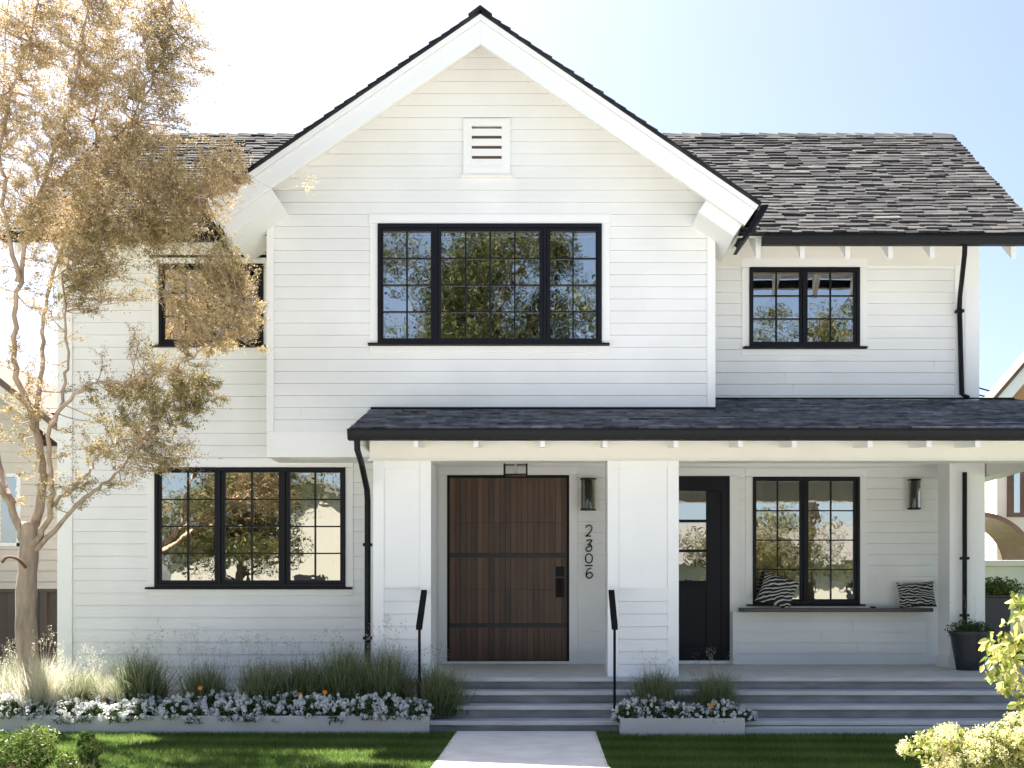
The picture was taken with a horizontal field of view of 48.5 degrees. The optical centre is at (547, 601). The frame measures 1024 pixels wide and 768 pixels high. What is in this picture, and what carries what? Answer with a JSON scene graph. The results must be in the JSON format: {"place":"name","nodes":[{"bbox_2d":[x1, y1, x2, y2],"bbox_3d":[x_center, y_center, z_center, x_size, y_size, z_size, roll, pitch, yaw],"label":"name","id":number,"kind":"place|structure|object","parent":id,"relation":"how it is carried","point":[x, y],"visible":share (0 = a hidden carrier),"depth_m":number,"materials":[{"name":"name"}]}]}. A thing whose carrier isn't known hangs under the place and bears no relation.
{"place":"outdoors","nodes":[
{"label":"outdoors","id":0,"kind":"place"},
{"bbox_2d":[0,361,56,588],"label":"neighbour house","id":1,"kind":"structure","parent":0,"point":[47,563],"depth_m":20.99,"materials":[{"name":"beige"}]},
{"bbox_2d":[0,473,20,545],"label":"window","id":2,"kind":"structure","parent":1,"relation":"in","point":[8,533],"depth_m":21.03,"materials":[{"name":"white paint"}]},
{"bbox_2d":[149,664,179,699],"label":"feather grass","id":3,"kind":"object","parent":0,"point":[169,689],"depth_m":13.47,"materials":[{"name":"green plant"}]},
{"bbox_2d":[0,730,1008,767],"bbox_3d":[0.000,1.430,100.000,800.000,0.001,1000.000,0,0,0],"label":"lawn","id":4,"kind":"structure","parent":0,"point":[451,736],"depth_m":10.68,"materials":[{"name":"plant"}]},
{"bbox_2d":[0,589,56,677],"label":"fence","id":5,"kind":"object","parent":4,"relation":"on","point":[46,609],"visible":0.12,"depth_m":16.99,"materials":[{"name":"brown paint"}]},
{"bbox_2d":[0,722,60,767],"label":"green shrub","id":6,"kind":"object","parent":4,"relation":"on","point":[37,751],"visible":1,"depth_m":8.82,"materials":[{"name":"green plant"}]},
{"bbox_2d":[4,635,88,684],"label":"feather grass","id":7,"kind":"object","parent":4,"relation":"on","point":[57,662],"depth_m":13.33,"materials":[{"name":"beige plant"}]},
{"bbox_2d":[55,730,103,767],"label":"green shrub","id":8,"kind":"object","parent":4,"relation":"on","point":[89,743],"visible":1,"depth_m":9.00,"materials":[{"name":"green plant"}]},
{"bbox_2d":[68,642,132,688],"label":"feather grass","id":9,"kind":"object","parent":4,"relation":"on","point":[97,668],"depth_m":13.25,"materials":[{"name":"beige plant"}]},
{"bbox_2d":[93,635,162,680],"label":"wispy plant","id":10,"kind":"object","parent":4,"relation":"on","point":[112,656],"visible":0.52,"depth_m":13.47,"materials":[{"name":"beige plant"}]},
{"bbox_2d":[116,639,174,678],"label":"wispy plant","id":11,"kind":"object","parent":4,"relation":"on","point":[144,652],"visible":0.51,"depth_m":13.40,"materials":[{"name":"grey plant"}]},
{"bbox_2d":[158,626,250,686],"bbox_3d":[-4.040,0.812,13.440,1.113,1.135,0.666,0,0,-20],"label":"wispy plant","id":12,"kind":"object","parent":4,"relation":"on","point":[191,652],"visible":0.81,"depth_m":13.37,"materials":[{"name":"plant"}]},
{"bbox_2d":[0,715,431,733],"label":"planter box","id":13,"kind":"object","parent":4,"relation":"on","point":[284,724],"visible":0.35,"depth_m":12.25,"materials":[{"name":"grey concrete"}]},
{"bbox_2d":[0,689,30,718],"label":"flowering plant","id":14,"kind":"object","parent":13,"relation":"on","point":[5,701],"visible":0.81,"depth_m":12.27,"materials":[{"name":"white plant"}]},
{"bbox_2d":[0,652,34,714],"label":"feather grass","id":15,"kind":"object","parent":13,"relation":"on","point":[4,683],"depth_m":12.59,"materials":[{"name":"beige plant"}]},
{"bbox_2d":[0,645,54,693],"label":"grass clump","id":16,"kind":"object","parent":13,"relation":"in","point":[10,667],"visible":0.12,"depth_m":12.73,"materials":[{"name":"beige plant"}]},
{"bbox_2d":[17,697,55,720],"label":"flowering plant","id":17,"kind":"object","parent":13,"relation":"on","point":[28,710],"visible":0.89,"depth_m":12.30,"materials":[{"name":"white plant"}]},
{"bbox_2d":[0,625,91,725],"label":"feather grass","id":18,"kind":"object","parent":13,"relation":"on","point":[36,688],"depth_m":12.44,"materials":[{"name":"beige plant"}]},
{"bbox_2d":[45,697,66,714],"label":"flowering plant","id":19,"kind":"object","parent":13,"relation":"in","point":[55,705],"visible":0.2,"depth_m":12.47,"materials":[{"name":"white plant"}]},
{"bbox_2d":[21,652,101,713],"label":"feather grass","id":20,"kind":"object","parent":13,"relation":"on","point":[65,688],"depth_m":12.56,"materials":[{"name":"beige plant"}]},
{"bbox_2d":[21,649,113,715],"bbox_3d":[-5.213,0.967,12.755,1.156,0.892,1.198,0,0,16],"label":"grass clump","id":21,"kind":"object","parent":13,"relation":"in","point":[83,694],"visible":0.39,"depth_m":12.60,"materials":[{"name":"beige plant"}]},
{"bbox_2d":[47,696,87,724],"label":"flowering plant","id":22,"kind":"object","parent":13,"relation":"in","point":[65,709],"visible":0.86,"depth_m":12.26,"materials":[{"name":"white plant"}]},
{"bbox_2d":[69,698,98,715],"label":"flowering plant","id":23,"kind":"object","parent":13,"relation":"in","point":[86,700],"visible":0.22,"depth_m":12.51,"materials":[{"name":"white plant"}]},
{"bbox_2d":[72,701,110,723],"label":"flowering plant","id":24,"kind":"object","parent":13,"relation":"in","point":[93,708],"visible":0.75,"depth_m":12.31,"materials":[{"name":"white plant"}]},
{"bbox_2d":[88,691,121,715],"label":"flowering plant","id":25,"kind":"object","parent":13,"relation":"in","point":[109,702],"visible":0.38,"depth_m":12.57,"materials":[{"name":"white plant"}]},
{"bbox_2d":[78,657,132,703],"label":"feather grass","id":26,"kind":"object","parent":13,"relation":"on","point":[106,695],"depth_m":12.65,"materials":[{"name":"beige plant"}]},
{"bbox_2d":[97,699,142,723],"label":"flowering plant","id":27,"kind":"object","parent":13,"relation":"in","point":[117,709],"visible":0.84,"depth_m":12.27,"materials":[{"name":"white plant"}]},
{"bbox_2d":[113,693,151,706],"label":"flowering plant","id":28,"kind":"object","parent":13,"relation":"in","point":[123,698],"visible":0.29,"depth_m":12.58,"materials":[{"name":"white plant"}]},
{"bbox_2d":[85,627,193,714],"bbox_3d":[-4.545,0.893,12.796,1.498,1.216,1.314,0,0,-17],"label":"grass clump","id":29,"kind":"object","parent":13,"relation":"in","point":[145,680],"visible":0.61,"depth_m":12.67,"materials":[{"name":"green plant"}]},
{"bbox_2d":[121,697,165,721],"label":"flowering plant","id":30,"kind":"object","parent":13,"relation":"in","point":[150,709],"visible":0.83,"depth_m":12.28,"materials":[{"name":"white plant"}]},
{"bbox_2d":[0,0,317,690],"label":"tree","id":31,"kind":"object","parent":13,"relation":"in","point":[146,221],"visible":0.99,"depth_m":12.03,"materials":[{"name":"brown plant"}]},
{"bbox_2d":[147,695,174,715],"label":"flowering plant","id":32,"kind":"object","parent":13,"relation":"in","point":[160,700],"visible":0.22,"depth_m":12.61,"materials":[{"name":"white plant"}]},
{"bbox_2d":[154,695,192,720],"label":"flowering plant","id":33,"kind":"object","parent":13,"relation":"on","point":[163,709],"visible":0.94,"depth_m":12.30,"materials":[{"name":"white plant"}]},
{"bbox_2d":[165,692,202,715],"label":"flowering plant","id":34,"kind":"object","parent":13,"relation":"in","point":[187,696],"visible":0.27,"depth_m":12.56,"materials":[{"name":"white plant"}]},
{"bbox_2d":[151,650,241,707],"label":"grass clump","id":35,"kind":"object","parent":13,"relation":"on","point":[207,682],"visible":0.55,"depth_m":12.74,"materials":[{"name":"green plant"}]},
{"bbox_2d":[182,702,214,724],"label":"flowering plant","id":36,"kind":"object","parent":13,"relation":"in","point":[200,710],"visible":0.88,"depth_m":12.31,"materials":[{"name":"white plant"}]},
{"bbox_2d":[194,689,228,715],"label":"flowering plant","id":37,"kind":"object","parent":13,"relation":"in","point":[216,697],"visible":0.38,"depth_m":12.57,"materials":[{"name":"white plant"}]},
{"bbox_2d":[208,696,252,722],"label":"flowering plant","id":38,"kind":"object","parent":13,"relation":"in","point":[218,706],"visible":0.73,"depth_m":12.30,"materials":[{"name":"white plant"}]},
{"bbox_2d":[219,689,247,713],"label":"flowering plant","id":39,"kind":"object","parent":13,"relation":"on","point":[237,693],"visible":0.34,"depth_m":12.56,"materials":[{"name":"white plant"}]},
{"bbox_2d":[228,693,267,722],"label":"flowering plant","id":40,"kind":"object","parent":13,"relation":"in","point":[256,707],"visible":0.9,"depth_m":12.26,"materials":[{"name":"white plant"}]},
{"bbox_2d":[214,634,306,709],"bbox_3d":[-3.223,0.903,12.723,1.255,1.088,1.273,0,0,-28],"label":"grass clump","id":41,"kind":"object","parent":13,"relation":"in","point":[257,684],"visible":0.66,"depth_m":12.62,"materials":[{"name":"green plant"}]},
{"bbox_2d":[252,697,283,715],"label":"flowering plant","id":42,"kind":"object","parent":13,"relation":"in","point":[268,704],"visible":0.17,"depth_m":12.53,"materials":[{"name":"white plant"}]},
{"bbox_2d":[255,701,294,721],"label":"flowering plant","id":43,"kind":"object","parent":13,"relation":"in","point":[280,709],"visible":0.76,"depth_m":12.36,"materials":[{"name":"white plant"}]},
{"bbox_2d":[272,690,303,715],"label":"flowering plant","id":44,"kind":"object","parent":13,"relation":"in","point":[284,702],"visible":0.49,"depth_m":12.54,"materials":[{"name":"white plant"}]},
{"bbox_2d":[252,634,346,706],"bbox_3d":[-2.819,0.923,12.872,1.290,1.116,1.471,0,0,30],"label":"grass clump","id":45,"kind":"object","parent":13,"relation":"in","point":[298,680],"visible":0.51,"depth_m":12.74,"materials":[{"name":"green plant"}]},
{"bbox_2d":[290,692,332,718],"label":"flowering plant","id":46,"kind":"object","parent":13,"relation":"in","point":[304,708],"visible":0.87,"depth_m":12.33,"materials":[{"name":"white plant"}]},
{"bbox_2d":[314,693,355,724],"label":"flowering plant","id":47,"kind":"object","parent":13,"relation":"in","point":[334,705],"visible":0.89,"depth_m":12.30,"materials":[{"name":"white plant"}]},
{"bbox_2d":[300,626,384,714],"bbox_3d":[-2.344,0.793,12.895,1.336,1.048,1.456,0,0,-29],"label":"grass clump","id":48,"kind":"object","parent":13,"relation":"in","point":[342,685],"visible":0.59,"depth_m":12.69,"materials":[{"name":"green plant"}]},
{"bbox_2d":[348,692,390,720],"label":"flowering plant","id":49,"kind":"object","parent":13,"relation":"on","point":[361,703],"visible":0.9,"depth_m":12.28,"materials":[{"name":"white plant"}]},
{"bbox_2d":[344,614,431,710],"bbox_3d":[-1.825,0.816,12.784,1.266,1.352,1.257,0,0,19],"label":"grass clump","id":50,"kind":"object","parent":13,"relation":"in","point":[386,680],"visible":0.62,"depth_m":12.62,"materials":[{"name":"green plant"}]},
{"bbox_2d":[368,692,413,720],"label":"flowering plant","id":51,"kind":"object","parent":13,"relation":"on","point":[386,709],"visible":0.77,"depth_m":12.29,"materials":[{"name":"white plant"}]},
{"bbox_2d":[379,641,427,689],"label":"wispy plant","id":52,"kind":"object","parent":13,"relation":"in","point":[401,655],"visible":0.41,"depth_m":12.98,"materials":[{"name":"plant"}]},
{"bbox_2d":[394,697,434,720],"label":"flowering plant","id":53,"kind":"object","parent":13,"relation":"in","point":[421,707],"visible":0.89,"depth_m":12.31,"materials":[{"name":"white plant"}]},
{"bbox_2d":[405,694,425,714],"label":"flowering plant","id":54,"kind":"object","parent":13,"relation":"in","point":[412,703],"visible":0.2,"depth_m":12.48,"materials":[{"name":"white plant"}]},
{"bbox_2d":[387,641,495,716],"bbox_3d":[-1.228,0.955,12.651,1.191,1.011,1.419,0,0,-19],"label":"grass clump","id":55,"kind":"object","parent":13,"relation":"in","point":[440,694],"visible":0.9,"depth_m":12.48,"materials":[{"name":"green plant"}]},
{"bbox_2d":[194,634,272,691],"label":"wispy plant","id":56,"kind":"object","parent":4,"relation":"on","point":[223,660],"visible":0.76,"depth_m":13.38,"materials":[{"name":"plant"}]},
{"bbox_2d":[217,631,282,669],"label":"wispy plant","id":57,"kind":"object","parent":4,"relation":"on","point":[248,650],"visible":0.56,"depth_m":13.52,"materials":[{"name":"plant"}]},
{"bbox_2d":[0,5,1023,734],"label":"house","id":58,"kind":"structure","parent":4,"relation":"on","point":[726,371],"depth_m":14.10,"materials":[{"name":"white"}]},
{"bbox_2d":[150,255,266,353],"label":"window","id":59,"kind":"structure","parent":58,"relation":"in","point":[162,328],"depth_m":14.58,"materials":[{"name":"black"}]},
{"bbox_2d":[145,458,353,595],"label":"window","id":60,"kind":"structure","parent":58,"relation":"in","point":[247,526],"depth_m":14.60,"materials":[{"name":"black"}]},
{"bbox_2d":[416,590,426,714],"bbox_3d":[-1.420,0.578,12.831,0.068,1.429,0.944,0,0,-2],"label":"handrail","id":61,"kind":"object","parent":58,"relation":"attached to","point":[421,611],"visible":0.96,"depth_m":12.39,"materials":[{"name":"black metal"}]},
{"bbox_2d":[368,214,609,352],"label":"window","id":62,"kind":"structure","parent":58,"relation":"in","point":[440,283],"depth_m":14.00,"materials":[{"name":"black"}]},
{"bbox_2d":[438,467,579,663],"bbox_3d":[-0.547,-0.516,16.105,2.014,2.792,0.150,0,0,0],"label":"front door","id":63,"kind":"structure","parent":58,"relation":"in","point":[508,546],"depth_m":16.11,"materials":[{"name":"brown wood"}]},
{"bbox_2d":[503,463,527,476],"bbox_3d":[-0.417,-1.819,14.700,0.304,0.388,0.304,0,0,0],"label":"hanging lantern","id":64,"kind":"object","parent":58,"relation":"hanging from","point":[515,474],"visible":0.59,"depth_m":14.68,"materials":[{"name":"black metal"}]},
{"bbox_2d":[580,478,595,510],"bbox_3d":[0.567,-1.506,15.957,0.222,0.444,0.257,0,0,0],"label":"wall lamp","id":65,"kind":"object","parent":58,"relation":"attached to","point":[588,494],"visible":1,"depth_m":15.85,"materials":[{"name":"black metal"}]},
{"bbox_2d":[585,539,591,551],"bbox_3d":[0.581,-0.793,16.077,0.099,0.181,0.038,0,0,0],"label":"house number","id":66,"kind":"object","parent":58,"relation":"attached to","point":[589,546],"visible":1,"depth_m":16.06,"materials":[{"name":"black metal"}]},
{"bbox_2d":[585,553,592,565],"bbox_3d":[0.581,-0.593,16.077,0.114,0.190,0.038,0,0,0],"label":"house number","id":67,"kind":"object","parent":58,"relation":"attached to","point":[588,562],"visible":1,"depth_m":16.06,"materials":[{"name":"black metal"}]},
{"bbox_2d":[586,568,592,578],"bbox_3d":[0.587,-0.401,16.077,0.105,0.159,0.038,0,0,0],"label":"house number","id":68,"kind":"object","parent":58,"relation":"attached to","point":[588,573],"visible":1,"depth_m":16.06,"materials":[{"name":"black metal"}]},
{"bbox_2d":[608,590,617,719],"bbox_3d":[0.732,0.578,12.831,0.073,1.429,0.942,0,0,0],"label":"handrail","id":69,"kind":"object","parent":58,"relation":"on","point":[613,615],"visible":0.98,"depth_m":12.39,"materials":[{"name":"black metal"}]},
{"bbox_2d":[679,467,738,663],"bbox_3d":[2.064,-0.510,16.080,1.281,2.780,0.100,0,0,0],"label":"side door","id":70,"kind":"structure","parent":58,"relation":"in","point":[708,496],"depth_m":16.10,"materials":[{"name":"black wood"}]},
{"bbox_2d":[755,571,799,607],"bbox_3d":[3.200,-0.147,15.830,0.500,0.460,0.182,18,-14,19],"label":"cushion","id":71,"kind":"object","parent":58,"relation":"on","point":[777,591],"visible":1,"depth_m":15.76,"materials":[{"name":"fabric"}]},
{"bbox_2d":[741,258,867,355],"bbox_3d":[3.389,-3.890,15.005,1.665,1.279,0.170,0,0,0],"label":"window","id":72,"kind":"structure","parent":58,"relation":"in","point":[791,306],"depth_m":14.98,"materials":[{"name":"black"}]},
{"bbox_2d":[745,468,866,607],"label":"window","id":73,"kind":"structure","parent":58,"relation":"in","point":[808,526],"depth_m":16.10,"materials":[{"name":"black"}]},
{"bbox_2d":[907,479,920,509],"bbox_3d":[5.145,-1.506,15.966,0.186,0.420,0.239,0,0,0],"label":"wall lamp","id":74,"kind":"object","parent":58,"relation":"attached to","point":[914,494],"visible":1,"depth_m":15.87,"materials":[{"name":"black metal"}]},
{"bbox_2d":[896,581,936,607],"bbox_3d":[5.145,-0.097,15.840,0.540,0.370,0.181,-2,-14,-4],"label":"cushion","id":75,"kind":"object","parent":58,"relation":"on","point":[920,594],"visible":0.99,"depth_m":15.77,"materials":[{"name":"fabric"}]},
{"bbox_2d":[945,593,995,670],"bbox_3d":[5.422,0.386,14.591,0.620,0.988,0.558,0,0,0],"label":"plant pot","id":76,"kind":"object","parent":58,"relation":"on","point":[967,654],"visible":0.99,"depth_m":14.45,"materials":[{"name":"black ceramic"}]},
{"bbox_2d":[619,717,744,735],"bbox_3d":[1.434,1.337,12.410,1.325,0.187,0.680,0,0,0],"label":"planter box","id":77,"kind":"object","parent":4,"relation":"on","point":[665,726],"visible":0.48,"depth_m":12.07,"materials":[{"name":"grey concrete"}]},
{"bbox_2d":[610,697,647,722],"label":"flowering plant","id":78,"kind":"object","parent":77,"relation":"in","point":[629,709],"visible":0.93,"depth_m":12.20,"materials":[{"name":"white plant"}]},
{"bbox_2d":[606,657,692,716],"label":"grass clump","id":79,"kind":"object","parent":77,"relation":"in","point":[661,689],"visible":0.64,"depth_m":12.39,"materials":[{"name":"green plant"}]},
{"bbox_2d":[631,695,668,717],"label":"flowering plant","id":80,"kind":"object","parent":77,"relation":"in","point":[656,710],"visible":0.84,"depth_m":12.20,"materials":[{"name":"white plant"}]},
{"bbox_2d":[631,650,674,680],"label":"wispy plant","id":81,"kind":"object","parent":77,"relation":"on","point":[649,662],"visible":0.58,"depth_m":12.68,"materials":[{"name":"plant"}]},
{"bbox_2d":[658,700,693,720],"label":"flowering plant","id":82,"kind":"object","parent":77,"relation":"on","point":[670,706],"visible":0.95,"depth_m":12.19,"materials":[{"name":"white plant"}]},
{"bbox_2d":[676,703,709,717],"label":"flowering plant","id":83,"kind":"object","parent":77,"relation":"in","point":[699,711],"visible":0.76,"depth_m":12.22,"materials":[{"name":"white plant"}]},
{"bbox_2d":[684,669,705,701],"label":"wispy plant","id":84,"kind":"object","parent":77,"relation":"on","point":[693,688],"visible":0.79,"depth_m":12.62,"materials":[{"name":"plant"}]},
{"bbox_2d":[680,647,752,716],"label":"grass clump","id":85,"kind":"object","parent":77,"relation":"in","point":[719,690],"visible":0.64,"depth_m":12.40,"materials":[{"name":"green plant"}]},
{"bbox_2d":[707,698,738,723],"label":"flowering plant","id":86,"kind":"object","parent":77,"relation":"in","point":[729,712],"visible":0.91,"depth_m":12.18,"materials":[{"name":"white plant"}]},
{"bbox_2d":[722,704,757,722],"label":"flowering plant","id":87,"kind":"object","parent":77,"relation":"in","point":[748,716],"visible":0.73,"depth_m":12.22,"materials":[{"name":"white plant"}]},
{"bbox_2d":[896,722,1008,767],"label":"hydrangea bush","id":88,"kind":"object","parent":4,"relation":"on","point":[948,748],"visible":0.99,"depth_m":8.53,"materials":[{"name":"yellow plant"}]},
{"bbox_2d":[964,711,1023,767],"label":"hydrangea bush","id":89,"kind":"object","parent":4,"relation":"on","point":[1012,741],"visible":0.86,"depth_m":8.52,"materials":[{"name":"yellow plant"}]},
{"bbox_2d":[985,576,1023,663],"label":"square planter","id":90,"kind":"object","parent":4,"relation":"on","point":[997,595],"visible":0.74,"depth_m":16.20,"materials":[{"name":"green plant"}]},
{"bbox_2d":[1011,631,1023,663],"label":"garden shrub","id":91,"kind":"object","parent":4,"relation":"on","point":[1020,651],"visible":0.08,"depth_m":17.70,"materials":[{"name":"green plant"}]},
{"bbox_2d":[0,0,1023,397],"label":"sky","id":92,"kind":"structure","parent":0,"point":[955,67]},
{"bbox_2d":[431,731,609,767],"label":"path","id":93,"kind":"structure","parent":0,"point":[523,749],"depth_m":10.67,"materials":[{"name":"concrete"}]},
{"bbox_2d":[978,591,1023,721],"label":"leafy bush","id":94,"kind":"object","parent":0,"point":[1005,655],"visible":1,"depth_m":7.55,"materials":[{"name":"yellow plant"}]},
{"bbox_2d":[984,352,1023,559],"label":"neighbour house","id":95,"kind":"structure","parent":0,"point":[1004,518],"depth_m":23.94,"materials":[{"name":"white paint"}]},
{"bbox_2d":[1007,472,1023,516],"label":"window","id":96,"kind":"structure","parent":95,"relation":"in","point":[1015,483],"depth_m":23.94,"materials":[{"name":"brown wood"}]},
{"bbox_2d":[985,560,1023,636],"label":"garden wall","id":97,"kind":"structure","parent":0,"point":[1011,569],"depth_m":20.90,"materials":[{"name":"white paint"}]}
]}

